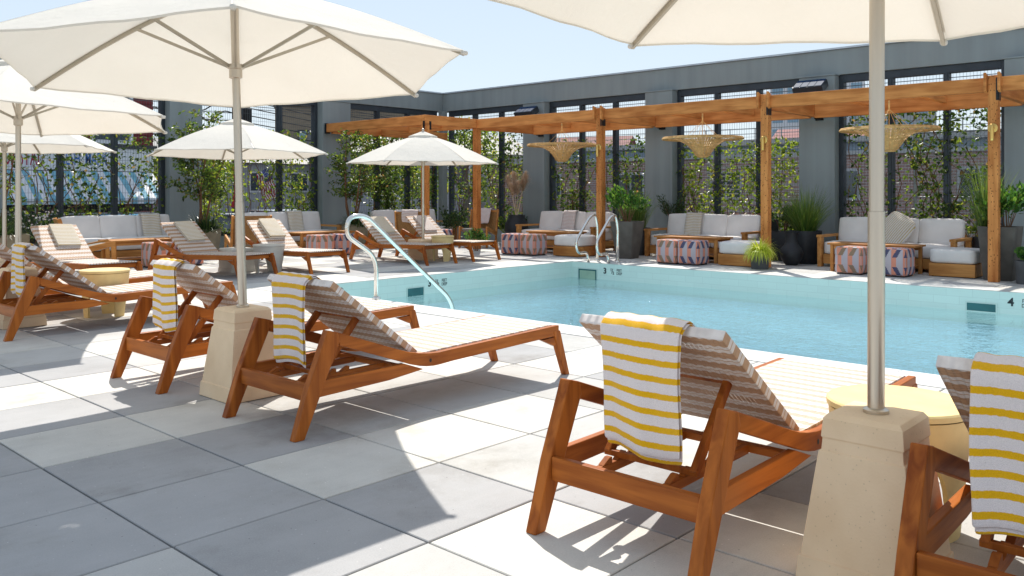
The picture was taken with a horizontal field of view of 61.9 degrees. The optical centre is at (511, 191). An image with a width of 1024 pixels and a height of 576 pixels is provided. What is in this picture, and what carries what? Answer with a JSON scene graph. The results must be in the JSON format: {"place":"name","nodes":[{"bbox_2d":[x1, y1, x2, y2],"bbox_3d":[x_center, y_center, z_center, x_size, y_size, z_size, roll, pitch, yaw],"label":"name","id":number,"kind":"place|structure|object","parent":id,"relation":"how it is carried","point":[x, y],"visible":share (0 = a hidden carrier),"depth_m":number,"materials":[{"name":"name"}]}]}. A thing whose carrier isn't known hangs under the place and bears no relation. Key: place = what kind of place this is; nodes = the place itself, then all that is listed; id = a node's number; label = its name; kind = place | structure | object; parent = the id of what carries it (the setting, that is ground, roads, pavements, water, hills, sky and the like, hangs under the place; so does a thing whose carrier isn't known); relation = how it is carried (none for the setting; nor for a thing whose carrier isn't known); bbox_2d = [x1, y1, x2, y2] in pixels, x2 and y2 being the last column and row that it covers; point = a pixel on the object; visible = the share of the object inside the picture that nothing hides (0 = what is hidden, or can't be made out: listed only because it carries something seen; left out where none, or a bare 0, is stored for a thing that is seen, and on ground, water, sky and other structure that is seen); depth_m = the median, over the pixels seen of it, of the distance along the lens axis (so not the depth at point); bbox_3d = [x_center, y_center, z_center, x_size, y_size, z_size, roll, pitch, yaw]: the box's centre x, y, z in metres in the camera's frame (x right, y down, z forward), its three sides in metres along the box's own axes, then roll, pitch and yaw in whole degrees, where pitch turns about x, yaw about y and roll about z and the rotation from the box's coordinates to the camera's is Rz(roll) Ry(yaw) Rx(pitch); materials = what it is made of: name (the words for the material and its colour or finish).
{"place":"outdoors","nodes":[
{"label":"outdoors","id":0,"kind":"place"},
{"bbox_2d":[153,138,310,218],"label":"building","id":1,"kind":"structure","parent":0,"point":[253,189],"depth_m":41.69,"materials":[{"name":"paint"}]},
{"bbox_2d":[305,131,521,224],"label":"building","id":2,"kind":"structure","parent":0,"point":[363,199],"depth_m":44.84,"materials":[{"name":"paint"}]},
{"bbox_2d":[0,0,1000,144],"label":"sky","id":3,"kind":"structure","parent":0,"point":[505,45],"materials":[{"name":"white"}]},
{"bbox_2d":[0,239,1023,575],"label":"pool deck","id":4,"kind":"structure","parent":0,"point":[428,471],"depth_m":3.64,"materials":[{"name":"tile"}]},
{"bbox_2d":[0,133,116,267],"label":"parasol","id":5,"kind":"object","parent":4,"relation":"on","point":[52,144],"visible":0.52,"depth_m":11.06,"materials":[{"name":"fabric"}]},
{"bbox_2d":[0,60,166,329],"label":"parasol","id":6,"kind":"object","parent":4,"relation":"on","point":[25,109],"visible":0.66,"depth_m":7.64,"materials":[{"name":"fabric"}]},
{"bbox_2d":[24,225,142,270],"bbox_3d":[-5.597,0.825,11.054,2.099,0.751,0.690,0,0,40],"label":"sun lounger","id":7,"kind":"object","parent":4,"relation":"on","point":[82,256],"visible":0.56,"depth_m":11.19,"materials":[{"name":"fabric"}]},
{"bbox_2d":[49,224,81,246],"bbox_3d":[-6.010,0.579,11.476,0.308,0.039,0.450,3,35,-48],"label":"folded towel","id":8,"kind":"object","parent":7,"relation":"on","point":[65,235],"visible":1,"depth_m":11.45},
{"bbox_2d":[53,217,115,259],"bbox_3d":[-6.504,0.793,12.953,0.825,0.814,0.660,0,0,-33],"label":"armchair","id":9,"kind":"object","parent":4,"relation":"on","point":[106,244],"visible":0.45,"depth_m":12.87,"materials":[{"name":"brown wood"}]},
{"bbox_2d":[0,243,190,303],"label":"sun lounger","id":10,"kind":"object","parent":4,"relation":"on","point":[134,276],"visible":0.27,"depth_m":8.29,"materials":[{"name":"fabric"}]},
{"bbox_2d":[79,267,129,317],"bbox_3d":[-3.945,0.975,8.269,0.450,0.450,0.450,0,0,-15],"label":"side table","id":11,"kind":"object","parent":4,"relation":"on","point":[100,277],"visible":0.68,"depth_m":8.15,"materials":[{"name":"yellow concrete"}]},
{"bbox_2d":[61,214,169,258],"bbox_3d":[-6.792,0.804,14.959,0.885,0.793,2.074,0,0,43],"label":"sofa","id":12,"kind":"object","parent":4,"relation":"on","point":[92,228],"visible":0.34,"depth_m":14.88,"materials":[{"name":"fabric"}]},
{"bbox_2d":[138,213,161,235],"bbox_3d":[-6.539,0.597,15.471,0.360,0.428,0.378,0,0,43],"label":"pillow","id":13,"kind":"object","parent":12,"relation":"on","point":[151,225],"visible":0.96,"depth_m":15.45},
{"bbox_2d":[0,244,236,341],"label":"sun lounger","id":14,"kind":"object","parent":4,"relation":"on","point":[27,302],"visible":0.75,"depth_m":7.30,"materials":[{"name":"brown wood"}]},
{"bbox_2d":[11,242,39,296],"bbox_3d":[-4.067,0.659,7.312,0.264,0.460,0.349,0,0,43],"label":"pool towel","id":15,"kind":"object","parent":14,"relation":"on","point":[17,274],"visible":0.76,"depth_m":7.17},
{"bbox_2d":[98,237,171,259],"bbox_3d":[-6.066,0.985,14.061,0.544,0.430,1.250,0,0,43],"label":"coffee table","id":16,"kind":"object","parent":4,"relation":"on","point":[128,241],"visible":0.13,"depth_m":13.77,"materials":[{"name":"brown wood"}]},
{"bbox_2d":[203,228,221,249],"bbox_3d":[-5.712,0.940,15.732,0.680,0.520,0.680,0,0,43],"label":"planter","id":17,"kind":"object","parent":4,"relation":"on","point":[214,238],"visible":0.19,"depth_m":15.60,"materials":[{"name":"concrete"}]},
{"bbox_2d":[161,109,233,222],"bbox_3d":[-5.704,-0.365,15.708,1.663,2.320,1.344,0,0,43],"label":"potted tree","id":18,"kind":"object","parent":17,"relation":"in","point":[211,180],"visible":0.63,"depth_m":15.67,"materials":[{"name":"green plant"}]},
{"bbox_2d":[148,221,277,275],"bbox_3d":[-4.369,0.825,12.407,2.099,0.751,0.690,0,0,34],"label":"sun lounger","id":19,"kind":"object","parent":4,"relation":"on","point":[206,249],"visible":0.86,"depth_m":12.44,"materials":[{"name":"fabric"}]},
{"bbox_2d":[173,221,205,241],"bbox_3d":[-4.824,0.585,12.771,0.450,0.039,0.308,42,22,24],"label":"folded towel","id":20,"kind":"object","parent":19,"relation":"on","point":[189,231],"visible":1,"depth_m":12.74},
{"bbox_2d":[0,58,446,260],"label":"perimeter wall","id":21,"kind":"structure","parent":4,"relation":"on","point":[330,208],"depth_m":19.21,"materials":[{"name":"paint"}]},
{"bbox_2d":[6,99,164,242],"bbox_3d":[-7.771,-0.585,15.628,0.148,2.966,2.856,0,0,43],"label":"window screen","id":22,"kind":"object","parent":21,"relation":"attached to","point":[113,178],"depth_m":15.92,"materials":[{"name":"metal"}]},
{"bbox_2d":[6,133,166,238],"bbox_3d":[-7.721,-0.068,15.637,0.478,2.310,2.946,0,0,43],"label":"climbing vine","id":23,"kind":"object","parent":22,"relation":"attached to","point":[74,171],"visible":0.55,"depth_m":15.61,"materials":[{"name":"green plant"}]},
{"bbox_2d":[202,102,316,235],"bbox_3d":[-5.386,-0.585,18.224,0.148,2.966,2.846,0,0,43],"label":"window screen","id":24,"kind":"object","parent":21,"relation":"attached to","point":[279,121],"depth_m":18.54,"materials":[{"name":"metal"}]},
{"bbox_2d":[202,129,317,232],"bbox_3d":[-5.351,-0.207,18.206,0.494,2.386,3.077,0,0,43],"label":"climbing vine","id":25,"kind":"object","parent":24,"relation":"attached to","point":[309,194],"visible":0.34,"depth_m":18.46,"materials":[{"name":"green plant"}]},
{"bbox_2d":[351,103,436,222],"bbox_3d":[-2.930,-0.585,20.896,0.148,2.966,2.866,0,0,43],"label":"window screen","id":26,"kind":"object","parent":21,"relation":"attached to","point":[376,110],"depth_m":20.90,"materials":[{"name":"metal"}]},
{"bbox_2d":[351,135,439,219],"bbox_3d":[-2.933,-0.313,20.852,0.530,2.643,3.253,0,0,43],"label":"climbing vine","id":27,"kind":"object","parent":26,"relation":"attached to","point":[387,198],"visible":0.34,"depth_m":20.78,"materials":[{"name":"green plant"}]},
{"bbox_2d":[0,0,467,402],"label":"parasol","id":28,"kind":"object","parent":4,"relation":"on","point":[237,55],"visible":0.97,"depth_m":5.30,"materials":[{"name":"fabric"}]},
{"bbox_2d":[146,119,327,272],"bbox_3d":[-4.146,0.015,12.854,2.620,2.363,2.743,0,0,43],"label":"parasol","id":29,"kind":"object","parent":4,"relation":"on","point":[217,143],"visible":0.75,"depth_m":12.58,"materials":[{"name":"white fabric"}]},
{"bbox_2d":[224,215,271,259],"bbox_3d":[-4.528,0.793,14.638,0.660,0.814,0.825,0,0,-27],"label":"armchair","id":30,"kind":"object","parent":4,"relation":"on","point":[249,234],"visible":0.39,"depth_m":14.31,"materials":[{"name":"wood"}]},
{"bbox_2d":[110,260,421,394],"bbox_3d":[-1.635,0.825,6.053,0.690,0.751,2.099,0,0,43],"label":"sun lounger","id":31,"kind":"object","parent":4,"relation":"on","point":[211,292],"visible":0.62,"depth_m":5.50,"materials":[{"name":"brown wood"}]},
{"bbox_2d":[153,258,190,331],"bbox_3d":[-2.172,0.659,5.471,0.317,0.462,0.158,0,0,43],"label":"pool towel","id":32,"kind":"object","parent":31,"relation":"on","point":[165,308],"visible":0.97,"depth_m":5.39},
{"bbox_2d":[253,243,284,272],"bbox_3d":[-3.624,0.990,12.727,0.470,0.420,0.470,0,0,-3],"label":"side table","id":33,"kind":"object","parent":4,"relation":"on","point":[277,249],"visible":0.78,"depth_m":12.60,"materials":[{"name":"white concrete"}]},
{"bbox_2d":[245,211,341,247],"bbox_3d":[-4.559,0.804,17.389,0.885,0.793,2.074,0,0,43],"label":"sofa","id":34,"kind":"object","parent":4,"relation":"on","point":[311,220],"visible":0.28,"depth_m":17.63,"materials":[{"name":"fabric"}]},
{"bbox_2d":[245,220,349,273],"bbox_3d":[-3.417,0.825,13.188,2.099,0.751,0.690,0,0,43],"label":"sun lounger","id":35,"kind":"object","parent":4,"relation":"on","point":[292,249],"visible":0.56,"depth_m":13.25,"materials":[{"name":"brown wood"}]},
{"bbox_2d":[258,218,285,237],"bbox_3d":[-3.823,0.575,13.592,0.308,0.064,0.450,0,37,-47],"label":"folded towel","id":36,"kind":"object","parent":35,"relation":"on","point":[271,228],"visible":1,"depth_m":13.55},
{"bbox_2d":[306,234,333,256],"bbox_3d":[-3.592,0.997,15.970,0.398,0.407,0.398,0,0,43],"label":"patterned pouf","id":37,"kind":"object","parent":4,"relation":"on","point":[319,241],"visible":0.64,"depth_m":15.82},
{"bbox_2d":[336,224,367,243],"bbox_3d":[-3.385,0.940,18.116,0.680,0.520,0.680,0,0,43],"label":"planter","id":38,"kind":"object","parent":4,"relation":"on","point":[363,230],"visible":0.34,"depth_m":17.88,"materials":[{"name":"soil"}]},
{"bbox_2d":[324,128,391,222],"bbox_3d":[-3.265,-0.289,18.183,1.464,2.168,1.684,0,0,-13],"label":"potted tree","id":39,"kind":"object","parent":38,"relation":"in","point":[342,164],"visible":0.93,"depth_m":18.08,"materials":[{"name":"green plant"}]},
{"bbox_2d":[222,274,568,442],"bbox_3d":[-0.583,0.825,5.086,0.690,0.751,2.099,0,0,43],"label":"sun lounger","id":40,"kind":"object","parent":4,"relation":"on","point":[352,323],"visible":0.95,"depth_m":4.62,"materials":[{"name":"brown wood"}]},
{"bbox_2d":[271,271,320,367],"bbox_3d":[-1.139,0.670,4.517,0.321,0.486,0.150,0,0,43],"label":"pool towel","id":41,"kind":"object","parent":40,"relation":"on","point":[288,298],"visible":0.96,"depth_m":4.45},
{"bbox_2d":[349,217,457,265],"bbox_3d":[-1.913,0.825,14.795,2.099,0.751,0.690,0,0,43],"label":"sun lounger","id":42,"kind":"object","parent":4,"relation":"on","point":[384,242],"visible":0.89,"depth_m":14.84,"materials":[{"name":"fabric"}]},
{"bbox_2d":[367,209,456,243],"bbox_3d":[-2.304,0.804,19.770,0.885,0.793,2.074,0,0,43],"label":"sofa","id":43,"kind":"object","parent":4,"relation":"on","point":[389,214],"visible":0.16,"depth_m":19.58,"materials":[{"name":"fabric"}]},
{"bbox_2d":[346,128,497,259],"bbox_3d":[-1.585,0.029,15.199,2.664,2.333,2.545,0,0,43],"label":"parasol","id":44,"kind":"object","parent":4,"relation":"on","point":[422,148],"visible":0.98,"depth_m":14.81,"materials":[{"name":"fabric"}]},
{"bbox_2d":[395,216,500,261],"bbox_3d":[-1.196,0.825,15.575,2.099,0.751,0.690,0,0,43],"label":"sun lounger","id":45,"kind":"object","parent":4,"relation":"on","point":[468,244],"visible":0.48,"depth_m":15.63,"materials":[{"name":"brown wood"}]},
{"bbox_2d":[458,209,498,247],"bbox_3d":[-0.717,0.793,18.708,0.660,0.814,0.825,0,0,18],"label":"armchair","id":46,"kind":"object","parent":4,"relation":"on","point":[490,226],"visible":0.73,"depth_m":18.88,"materials":[{"name":"wood"}]},
{"bbox_2d":[501,233,526,254],"bbox_3d":[0.047,0.997,16.443,0.398,0.407,0.398,0,0,41],"label":"patterned pouf","id":47,"kind":"object","parent":4,"relation":"on","point":[510,243],"visible":0.84,"depth_m":16.26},
{"bbox_2d":[505,215,528,232],"bbox_3d":[0.104,0.855,19.120,0.540,0.690,0.540,0,0,43],"label":"planter","id":48,"kind":"object","parent":4,"relation":"on","point":[512,221],"visible":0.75,"depth_m":18.93,"materials":[{"name":"ceramic"}]},
{"bbox_2d":[504,170,532,214],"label":"pampas grass","id":49,"kind":"object","parent":48,"relation":"in","point":[520,185],"depth_m":19.02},
{"bbox_2d":[520,233,546,255],"bbox_3d":[0.403,0.997,16.224,0.398,0.407,0.398,0,0,44],"label":"patterned pouf","id":50,"kind":"object","parent":4,"relation":"on","point":[532,244],"visible":1,"depth_m":16.08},
{"bbox_2d":[516,211,614,250],"bbox_3d":[1.137,0.804,17.821,2.074,0.793,0.885,0,0,43],"label":"sofa","id":51,"kind":"object","parent":4,"relation":"on","point":[550,220],"visible":0.45,"depth_m":17.87,"materials":[{"name":"fabric"}]},
{"bbox_2d":[553,234,595,256],"bbox_3d":[1.189,0.997,16.045,0.620,0.406,0.600,0,0,43],"label":"ottoman","id":52,"kind":"object","parent":4,"relation":"on","point":[565,244],"visible":0.88,"depth_m":15.84,"materials":[{"name":"fabric"}]},
{"bbox_2d":[610,221,644,258],"bbox_3d":[2.092,0.865,15.461,0.470,0.670,0.470,0,0,37],"label":"planter","id":53,"kind":"object","parent":4,"relation":"on","point":[630,236],"visible":0.93,"depth_m":15.30,"materials":[{"name":"concrete"}]},
{"bbox_2d":[604,184,652,221],"bbox_3d":[2.089,0.229,15.430,0.857,0.788,0.769,0,0,16],"label":"leafy shrub","id":54,"kind":"object","parent":53,"relation":"on","point":[617,200],"visible":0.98,"depth_m":15.36,"materials":[{"name":"green plant"}]},
{"bbox_2d":[656,239,684,263],"bbox_3d":[2.686,0.997,14.371,0.398,0.407,0.398,0,0,43],"label":"patterned pouf","id":55,"kind":"object","parent":4,"relation":"on","point":[666,251],"visible":0.81,"depth_m":14.21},
{"bbox_2d":[325,71,1023,281],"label":"pergola","id":56,"kind":"object","parent":4,"relation":"on","point":[993,94],"visible":0.98,"depth_m":14.52,"materials":[{"name":"brown wood"}]},
{"bbox_2d":[527,123,595,161],"bbox_3d":[1.026,-1.015,17.553,1.456,0.790,1.456,0,0,24],"label":"pendant lamp","id":57,"kind":"object","parent":56,"relation":"hanging from","point":[562,148],"visible":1,"depth_m":17.34,"materials":[{"name":"wicker"}]},
{"bbox_2d":[662,114,743,157],"bbox_3d":[3.427,-1.015,15.347,1.456,0.790,1.456,0,0,43],"label":"pendant lamp","id":58,"kind":"object","parent":56,"relation":"hanging from","point":[706,144],"visible":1,"depth_m":15.15,"materials":[{"name":"wicker"}]},
{"bbox_2d":[839,100,941,151],"bbox_3d":[5.813,-1.015,13.155,1.456,0.790,1.456,0,0,2],"label":"pendant lamp","id":59,"kind":"object","parent":56,"relation":"hanging from","point":[893,140],"visible":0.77,"depth_m":12.94,"materials":[{"name":"wicker"}]},
{"bbox_2d":[337,262,1023,374],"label":"pool basin","id":60,"kind":"object","parent":4,"relation":"in","point":[933,298],"visible":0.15,"depth_m":12.18,"materials":[{"name":"liquid"}]},
{"bbox_2d":[345,214,454,309],"bbox_3d":[-1.236,1.268,9.814,0.100,2.064,1.670,0,0,43],"label":"pool handrail","id":61,"kind":"object","parent":60,"relation":"attached to","point":[407,256],"visible":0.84,"depth_m":9.49,"materials":[{"name":"metal"}]},
{"bbox_2d":[255,259,1023,391],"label":"pool coping","id":62,"kind":"object","parent":60,"relation":"on","point":[929,380],"visible":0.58,"depth_m":9.07,"materials":[{"name":"stone"}]},
{"bbox_2d":[678,240,708,265],"bbox_3d":[3.001,0.997,14.123,0.398,0.407,0.398,0,0,43],"label":"patterned pouf","id":63,"kind":"object","parent":4,"relation":"on","point":[694,252],"visible":1,"depth_m":13.98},
{"bbox_2d":[654,235,732,263],"bbox_3d":[3.144,0.985,14.833,1.250,0.430,0.544,0,0,43],"label":"coffee table","id":64,"kind":"object","parent":4,"relation":"on","point":[715,240],"visible":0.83,"depth_m":14.54,"materials":[{"name":"brown wood"}]},
{"bbox_2d":[644,213,760,255],"bbox_3d":[3.530,0.804,15.622,2.074,0.793,0.885,0,0,43],"label":"sofa","id":65,"kind":"object","parent":4,"relation":"on","point":[741,227],"visible":0.48,"depth_m":15.65,"materials":[{"name":"fabric"}]},
{"bbox_2d":[526,314,917,575],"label":"sun lounger","id":66,"kind":"object","parent":4,"relation":"on","point":[783,410],"visible":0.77,"depth_m":3.00,"materials":[{"name":"brown wood"}]},
{"bbox_2d":[600,311,694,464],"bbox_3d":[0.480,0.671,2.969,0.336,0.487,0.174,0,0,43],"label":"pool towel","id":67,"kind":"object","parent":66,"relation":"on","point":[641,355],"visible":0.94,"depth_m":2.90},
{"bbox_2d":[437,28,1023,256],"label":"perimeter wall","id":68,"kind":"structure","parent":4,"relation":"on","point":[819,153],"depth_m":16.06,"materials":[{"name":"paint"}]},
{"bbox_2d":[449,105,522,228],"bbox_3d":[-0.585,-0.585,21.038,2.726,2.966,0.148,0,0,43],"label":"window screen","id":69,"kind":"object","parent":68,"relation":"attached to","point":[476,113],"depth_m":21.00,"materials":[{"name":"metal"}]},
{"bbox_2d":[447,129,522,226],"bbox_3d":[-0.589,-0.353,20.996,2.853,2.702,0.436,0,0,43],"label":"climbing vine","id":70,"kind":"object","parent":69,"relation":"attached to","point":[505,148],"visible":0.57,"depth_m":20.93,"materials":[{"name":"green plant"}]},
{"bbox_2d":[550,93,644,219],"bbox_3d":[1.907,-0.585,18.748,2.736,2.966,0.148,0,0,43],"label":"window screen","id":71,"kind":"object","parent":68,"relation":"attached to","point":[583,103],"depth_m":18.99,"materials":[{"name":"metal"}]},
{"bbox_2d":[550,135,644,224],"bbox_3d":[1.843,-0.080,18.758,2.840,2.258,0.473,0,0,43],"label":"climbing vine","id":72,"kind":"object","parent":71,"relation":"attached to","point":[576,204],"visible":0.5,"depth_m":18.88,"materials":[{"name":"green plant"}]},
{"bbox_2d":[677,79,798,215],"bbox_3d":[4.370,-0.585,16.485,2.646,2.966,0.148,0,0,43],"label":"window screen","id":73,"kind":"object","parent":68,"relation":"attached to","point":[717,92],"depth_m":16.72,"materials":[{"name":"metal"}]},
{"bbox_2d":[676,135,798,230],"bbox_3d":[4.330,-0.019,16.495,2.772,2.109,0.495,0,0,43],"label":"climbing vine","id":74,"kind":"object","parent":73,"relation":"attached to","point":[733,178],"visible":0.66,"depth_m":16.42,"materials":[{"name":"green plant"}]},
{"bbox_2d":[792,79,827,92],"bbox_3d":[5.276,-1.850,15.054,0.540,0.264,0.381,0,0,43],"label":"floodlight","id":75,"kind":"object","parent":68,"relation":"attached to","point":[815,85],"visible":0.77,"depth_m":14.93,"materials":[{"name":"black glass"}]},
{"bbox_2d":[839,60,1003,235],"bbox_3d":[6.797,-0.585,14.256,2.636,2.966,0.148,0,0,43],"label":"window screen","id":76,"kind":"object","parent":68,"relation":"attached to","point":[946,71],"depth_m":14.32,"materials":[{"name":"metal"}]},
{"bbox_2d":[843,108,1000,236],"bbox_3d":[6.753,-0.362,14.242,2.608,2.720,0.496,0,0,43],"label":"climbing vine","id":77,"kind":"object","parent":76,"relation":"attached to","point":[954,208],"visible":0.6,"depth_m":14.08,"materials":[{"name":"green plant"}]},
{"bbox_2d":[718,240,759,266],"bbox_3d":[3.789,0.997,13.982,0.620,0.406,0.600,0,0,43],"label":"ottoman","id":78,"kind":"object","parent":4,"relation":"on","point":[732,252],"visible":0.62,"depth_m":13.79,"materials":[{"name":"fabric"}]},
{"bbox_2d":[489,0,1023,575],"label":"parasol","id":79,"kind":"object","parent":4,"relation":"on","point":[855,510],"visible":0.98,"depth_m":2.62,"materials":[{"name":"fabric"}]},
{"bbox_2d":[750,252,769,269],"bbox_3d":[3.867,1.070,13.313,0.300,0.260,0.300,0,0,43],"label":"planter","id":80,"kind":"object","parent":4,"relation":"on","point":[761,265],"visible":0.68,"depth_m":13.20,"materials":[{"name":"concrete"}]},
{"bbox_2d":[742,236,780,263],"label":"ornamental grass","id":81,"kind":"object","parent":80,"relation":"in","point":[760,249],"depth_m":13.19,"materials":[{"name":"green plant"}]},
{"bbox_2d":[780,231,802,265],"bbox_3d":[4.588,0.920,14.009,0.370,0.560,0.370,0,0,43],"label":"black vase","id":82,"kind":"object","parent":4,"relation":"on","point":[791,251],"visible":1,"depth_m":13.90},
{"bbox_2d":[788,230,821,263],"bbox_3d":[4.946,0.925,14.399,0.540,0.550,0.540,0,0,43],"label":"planter","id":83,"kind":"object","parent":4,"relation":"on","point":[807,241],"visible":0.66,"depth_m":14.16,"materials":[{"name":"ceramic"}]},
{"bbox_2d":[773,182,844,230],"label":"ornamental grass","id":84,"kind":"object","parent":83,"relation":"in","point":[806,218],"depth_m":14.23,"materials":[{"name":"green plant"}]},
{"bbox_2d":[835,245,867,274],"bbox_3d":[5.004,0.997,12.541,0.398,0.407,0.398,0,0,41],"label":"patterned pouf","id":85,"kind":"object","parent":4,"relation":"on","point":[851,260],"visible":0.92,"depth_m":12.38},
{"bbox_2d":[827,241,925,275],"bbox_3d":[5.427,0.985,12.735,1.250,0.430,0.544,0,0,43],"label":"coffee table","id":86,"kind":"object","parent":4,"relation":"on","point":[918,247],"visible":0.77,"depth_m":12.60,"materials":[{"name":"brown wood"}]},
{"bbox_2d":[816,217,971,268],"bbox_3d":[5.968,0.804,13.383,2.074,0.793,0.885,0,0,43],"label":"sofa","id":87,"kind":"object","parent":4,"relation":"on","point":[931,233],"visible":0.33,"depth_m":13.28,"materials":[{"name":"fabric"}]},
{"bbox_2d":[885,211,915,242],"bbox_3d":[5.975,0.600,13.332,0.160,0.580,0.490,33,8,-42],"label":"striped cushion","id":88,"kind":"object","parent":87,"relation":"on","point":[900,227],"visible":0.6,"depth_m":13.24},
{"bbox_2d":[826,384,968,542],"bbox_3d":[1.398,0.975,3.088,0.490,0.450,0.490,0,0,14],"label":"side table","id":89,"kind":"object","parent":4,"relation":"on","point":[949,432],"visible":0.3,"depth_m":2.94,"materials":[{"name":"yellow concrete"}]},
{"bbox_2d":[885,247,914,277],"bbox_3d":[5.486,0.997,12.179,0.398,0.407,0.398,0,0,44],"label":"patterned pouf","id":90,"kind":"object","parent":4,"relation":"on","point":[899,261],"visible":0.74,"depth_m":12.01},
{"bbox_2d":[929,247,982,278],"bbox_3d":[6.363,0.997,12.188,0.620,0.406,0.600,0,0,43],"label":"ottoman","id":91,"kind":"object","parent":4,"relation":"on","point":[958,262],"visible":0.9,"depth_m":11.96,"materials":[{"name":"fabric"}]},
{"bbox_2d":[894,355,1023,575],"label":"sun lounger","id":92,"kind":"object","parent":4,"relation":"on","point":[923,537],"visible":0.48,"depth_m":2.30,"materials":[{"name":"brown wood"}]},
{"bbox_2d":[969,352,1023,537],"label":"pool towel","id":93,"kind":"object","parent":92,"relation":"on","point":[996,438],"visible":1,"depth_m":2.20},
{"bbox_2d":[977,226,1023,280],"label":"planter","id":94,"kind":"object","parent":4,"relation":"on","point":[1010,239],"visible":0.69,"depth_m":11.48,"materials":[{"name":"concrete"}]},
{"bbox_2d":[945,157,1023,227],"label":"ornamental grass","id":95,"kind":"object","parent":94,"relation":"in","point":[981,221],"depth_m":11.81,"materials":[{"name":"green plant"}]},
{"bbox_2d":[970,178,1023,226],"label":"leafy shrub","id":96,"kind":"object","parent":94,"relation":"on","point":[1013,200],"visible":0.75,"depth_m":11.44,"materials":[{"name":"green plant"}]},
{"bbox_2d":[380,277,1023,374],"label":"pool water","id":97,"kind":"structure","parent":0,"point":[706,296],"depth_m":10.68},
{"bbox_2d":[490,146,1000,236],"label":"brick building","id":98,"kind":"structure","parent":0,"point":[905,166],"depth_m":32.44,"materials":[{"name":"brick"}]},
{"label":"street ground","id":99,"kind":"structure","parent":0,"visible":0},
{"bbox_2d":[7,97,157,233],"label":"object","id":100,"kind":"structure","parent":99,"relation":"on","point":[127,190],"depth_m":24.78,"materials":[{"name":"white paint"}]},
{"bbox_2d":[274,104,414,140],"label":"buff brick building","id":101,"kind":"structure","parent":99,"relation":"on","point":[295,121],"depth_m":50.83,"materials":[{"name":"beige brick"}]},
{"bbox_2d":[411,116,510,223],"bbox_3d":[-1.940,-0.175,28.903,3.244,4.658,3.733,0,0,43],"label":"street tree","id":102,"kind":"object","parent":99,"relation":"on","point":[493,153],"visible":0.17,"depth_m":28.62,"materials":[{"name":"green plant"}]},
{"bbox_2d":[707,137,798,225],"bbox_3d":[6.138,0.350,20.869,3.100,3.500,0.080,0,0,43],"label":"slat fence","id":103,"kind":"object","parent":99,"relation":"on","point":[708,172],"visible":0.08,"depth_m":21.15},
{"bbox_2d":[519,117,1000,159],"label":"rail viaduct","id":104,"kind":"object","parent":99,"relation":"on","point":[630,154],"visible":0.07,"depth_m":62.85,"materials":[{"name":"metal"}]},
{"bbox_2d":[770,81,863,136],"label":"apartment tower","id":105,"kind":"structure","parent":99,"relation":"on","point":[780,123],"depth_m":154.66,"materials":[{"name":"brick"}]},
{"bbox_2d":[914,128,1000,236],"bbox_3d":[10.074,0.445,14.645,6.040,3.310,0.060,0,0,43],"label":"chain link fence","id":106,"kind":"object","parent":99,"relation":"on","point":[915,185],"visible":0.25,"depth_m":16.19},
{"label":"deck bed","id":107,"kind":"structure","parent":0,"visible":0},
{"bbox_2d":[0,206,68,261],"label":"leafy shrub","id":108,"kind":"object","parent":107,"relation":"on","point":[49,220],"visible":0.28,"depth_m":14.36,"materials":[{"name":"green plant"}]},
{"bbox_2d":[439,205,468,239],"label":"leafy shrub","id":109,"kind":"object","parent":107,"relation":"on","point":[450,219],"visible":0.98,"depth_m":20.06,"materials":[{"name":"green plant"}]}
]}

